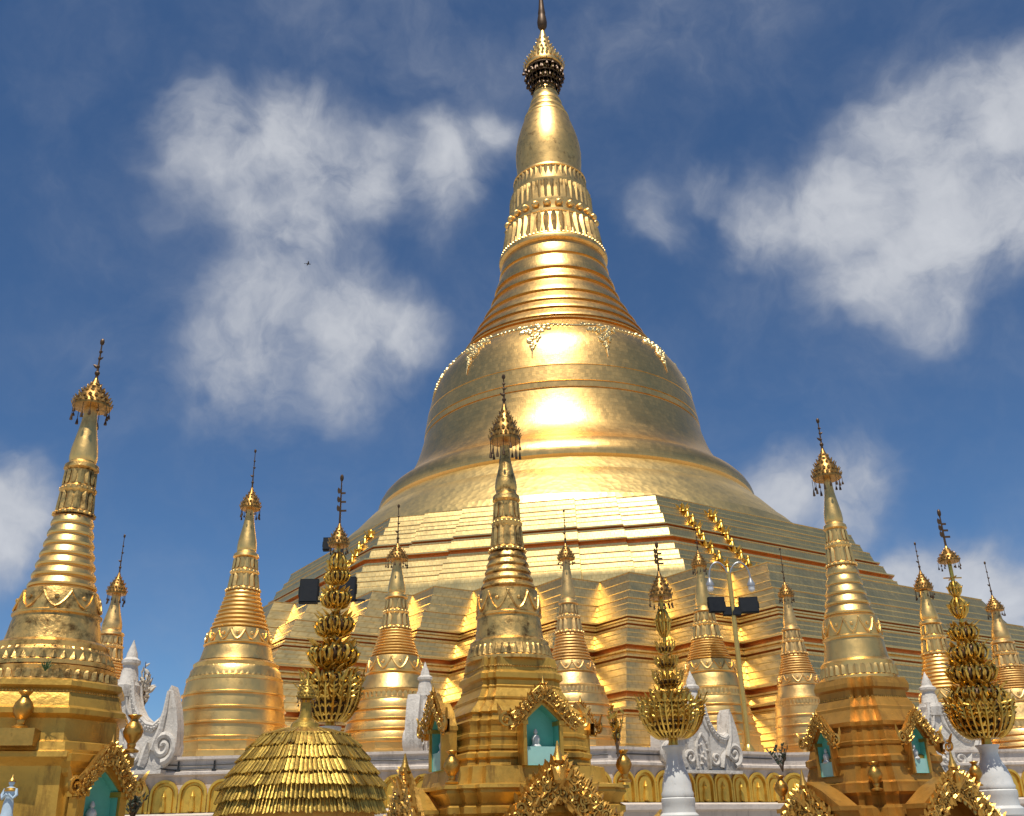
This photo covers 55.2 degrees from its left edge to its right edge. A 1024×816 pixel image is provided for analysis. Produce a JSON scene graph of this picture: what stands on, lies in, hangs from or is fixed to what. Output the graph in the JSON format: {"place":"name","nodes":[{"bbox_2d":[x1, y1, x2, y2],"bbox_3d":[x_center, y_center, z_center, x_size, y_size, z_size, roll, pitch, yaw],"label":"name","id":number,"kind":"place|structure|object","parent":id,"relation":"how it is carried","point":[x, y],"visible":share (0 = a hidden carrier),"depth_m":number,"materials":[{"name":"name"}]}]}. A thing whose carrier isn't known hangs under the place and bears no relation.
{"place":"outdoors","nodes":[
{"label":"outdoors","id":0,"kind":"place"},
{"bbox_2d":[126,792,148,815],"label":"potted shrub","id":1,"kind":"object","parent":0,"point":[133,806],"visible":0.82,"depth_m":17.64,"materials":[{"name":"green plant"}]},
{"bbox_2d":[212,672,386,815],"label":"pavilion","id":2,"kind":"structure","parent":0,"point":[304,764],"depth_m":14.21,"materials":[{"name":"gold metal"}]},
{"bbox_2d":[0,0,1023,721],"label":"sky","id":3,"kind":"structure","parent":0,"point":[814,209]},
{"label":"ground","id":4,"kind":"structure","parent":0,"visible":0},
{"bbox_2d":[0,774,17,815],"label":"statuette","id":5,"kind":"object","parent":4,"relation":"on","point":[9,794],"visible":1,"depth_m":13.96,"materials":[{"name":"white stone"}]},
{"bbox_2d":[0,339,149,815],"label":"gilded shrine","id":6,"kind":"object","parent":4,"relation":"on","point":[63,722],"visible":1,"depth_m":15.87,"materials":[{"name":"brown metal"}]},
{"bbox_2d":[41,660,53,670],"bbox_3d":[-7.253,4.023,15.303,0.193,0.174,0.225,7,-25,-18],"label":"green weed","id":7,"kind":"object","parent":6,"relation":"on","point":[46,666],"visible":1,"depth_m":15.28,"materials":[{"name":"green plant"}]},
{"bbox_2d":[293,475,366,730],"bbox_3d":[-4.328,6.464,23.393,1.659,10.372,1.701,-1,-24,0],"label":"tiered tree","id":8,"kind":"object","parent":4,"relation":"on","point":[338,690],"visible":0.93,"depth_m":23.34,"materials":[{"name":"brown metal"}]},
{"bbox_2d":[298,537,364,725],"bbox_3d":[-5.224,8.493,27.500,1.945,10.002,0.386,-1,-24,0],"label":"floodlight mast","id":9,"kind":"object","parent":4,"relation":"on","point":[309,591],"visible":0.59,"depth_m":28.78,"materials":[{"name":"metal"}]},
{"bbox_2d":[383,374,661,815],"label":"gilded shrine","id":10,"kind":"object","parent":4,"relation":"on","point":[511,733],"visible":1,"depth_m":19.91,"materials":[{"name":"brown metal"}]},
{"bbox_2d":[606,703,623,756],"bbox_3d":[2.086,6.534,19.892,0.386,1.040,0.351,-12,-26,23],"label":"leafy sprig","id":11,"kind":"object","parent":10,"relation":"in","point":[616,728],"visible":1,"depth_m":19.90,"materials":[{"name":"gold metal"}]},
{"bbox_2d":[125,746,1023,815],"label":"plinth","id":12,"kind":"structure","parent":4,"relation":"on","point":[185,786],"depth_m":32.91,"materials":[{"name":"white stone"}]},
{"bbox_2d":[101,534,127,678],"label":"gilded stupa","id":13,"kind":"object","parent":12,"relation":"on","point":[112,635],"visible":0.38,"depth_m":43.72,"materials":[{"name":"brown metal"}]},
{"bbox_2d":[118,640,183,774],"bbox_3d":[-13.241,10.218,33.581,4.060,4.489,1.264,-2,-24,2],"label":"stucco crest","id":14,"kind":"object","parent":12,"relation":"on","point":[159,745],"visible":0.39,"depth_m":32.97,"materials":[{"name":"white paint"}]},
{"bbox_2d":[140,663,155,705],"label":"flower stalks","id":15,"kind":"object","parent":14,"relation":"on","point":[148,687],"visible":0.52,"depth_m":34.39,"materials":[{"name":"white plant"}]},
{"bbox_2d":[181,449,286,756],"bbox_3d":[-10.549,7.372,38.382,4.344,12.349,4.344,-1,-24,0],"label":"gilded stupa","id":16,"kind":"object","parent":12,"relation":"on","point":[232,698],"visible":0.98,"depth_m":35.92,"materials":[{"name":"brown metal"}]},
{"bbox_2d":[344,504,422,751],"bbox_3d":[-4.584,8.591,38.654,4.031,10.058,4.031,-15,-27,29],"label":"gilded stupa","id":17,"kind":"object","parent":12,"relation":"on","point":[375,722],"visible":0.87,"depth_m":36.87,"materials":[{"name":"brown metal"}]},
{"bbox_2d":[402,662,431,750],"bbox_3d":[-3.070,10.623,34.415,0.941,3.340,2.265,-9,-25,16],"label":"stucco crest","id":18,"kind":"object","parent":12,"relation":"on","point":[415,706],"visible":0.45,"depth_m":33.45,"materials":[{"name":"white paint"}]},
{"bbox_2d":[552,509,620,745],"bbox_3d":[2.263,8.656,38.769,3.506,9.714,3.506,-1,-24,0],"label":"gilded stupa","id":19,"kind":"object","parent":12,"relation":"on","point":[576,668],"visible":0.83,"depth_m":37.56,"materials":[{"name":"brown metal"}]},
{"bbox_2d":[263,0,1023,751],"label":"golden pagoda","id":20,"kind":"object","parent":12,"relation":"on","point":[621,466],"visible":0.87,"depth_m":73.09,"materials":[{"name":"gold metal"}]},
{"bbox_2d":[650,671,742,774],"bbox_3d":[6.604,11.352,35.489,4.038,3.572,1.006,15,-28,-33],"label":"stucco crest","id":21,"kind":"object","parent":12,"relation":"on","point":[709,749],"visible":0.54,"depth_m":35.26,"materials":[{"name":"white paint"}]},
{"bbox_2d":[680,524,763,751],"bbox_3d":[8.043,9.400,40.562,3.360,9.526,3.360,-1,-24,0],"label":"gilded stupa","id":22,"kind":"object","parent":12,"relation":"on","point":[709,665],"visible":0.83,"depth_m":39.22,"materials":[{"name":"brown metal"}]},
{"bbox_2d":[706,562,759,751],"bbox_3d":[8.922,9.663,38.580,2.073,7.410,0.500,-1,-24,0],"label":"lamp post","id":23,"kind":"object","parent":12,"relation":"on","point":[748,605],"visible":0.96,"depth_m":39.17,"materials":[{"name":"gold metal"}]},
{"bbox_2d":[774,548,819,752],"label":"gilded stupa","id":24,"kind":"object","parent":12,"relation":"on","point":[797,701],"visible":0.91,"depth_m":41.01,"materials":[{"name":"brown metal"}]},
{"bbox_2d":[913,542,960,723],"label":"gilded stupa","id":25,"kind":"object","parent":12,"relation":"on","point":[934,650],"visible":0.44,"depth_m":42.94,"materials":[{"name":"brown metal"}]},
{"bbox_2d":[918,672,980,773],"bbox_3d":[16.666,12.428,38.730,4.405,3.897,1.098,4,-24,-13],"label":"stucco crest","id":26,"kind":"object","parent":12,"relation":"on","point":[930,706],"visible":0.27,"depth_m":38.44,"materials":[{"name":"white paint"}]},
{"bbox_2d":[984,561,1023,748],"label":"gilded stupa","id":27,"kind":"object","parent":12,"relation":"on","point":[1007,662],"visible":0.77,"depth_m":41.39,"materials":[{"name":"brown metal"}]},
{"bbox_2d":[633,542,707,815],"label":"tiered tree","id":28,"kind":"object","parent":4,"relation":"on","point":[670,718],"visible":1,"depth_m":24.45,"materials":[{"name":"brown metal"}]},
{"bbox_2d":[774,418,1005,815],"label":"gilded shrine","id":29,"kind":"object","parent":4,"relation":"on","point":[872,741],"visible":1,"depth_m":21.89,"materials":[{"name":"brown metal"}]},
{"bbox_2d":[766,743,787,771],"bbox_3d":[6.141,8.019,22.504,0.335,0.648,0.653,17,-30,-36],"label":"leafy sprig","id":30,"kind":"object","parent":29,"relation":"in","point":[779,761],"visible":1,"depth_m":22.48,"materials":[{"name":"green plant"}]},
{"bbox_2d":[937,509,1023,815],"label":"tiered tree","id":31,"kind":"object","parent":4,"relation":"on","point":[980,708],"visible":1,"depth_m":22.68,"materials":[{"name":"brown metal"}]}
]}

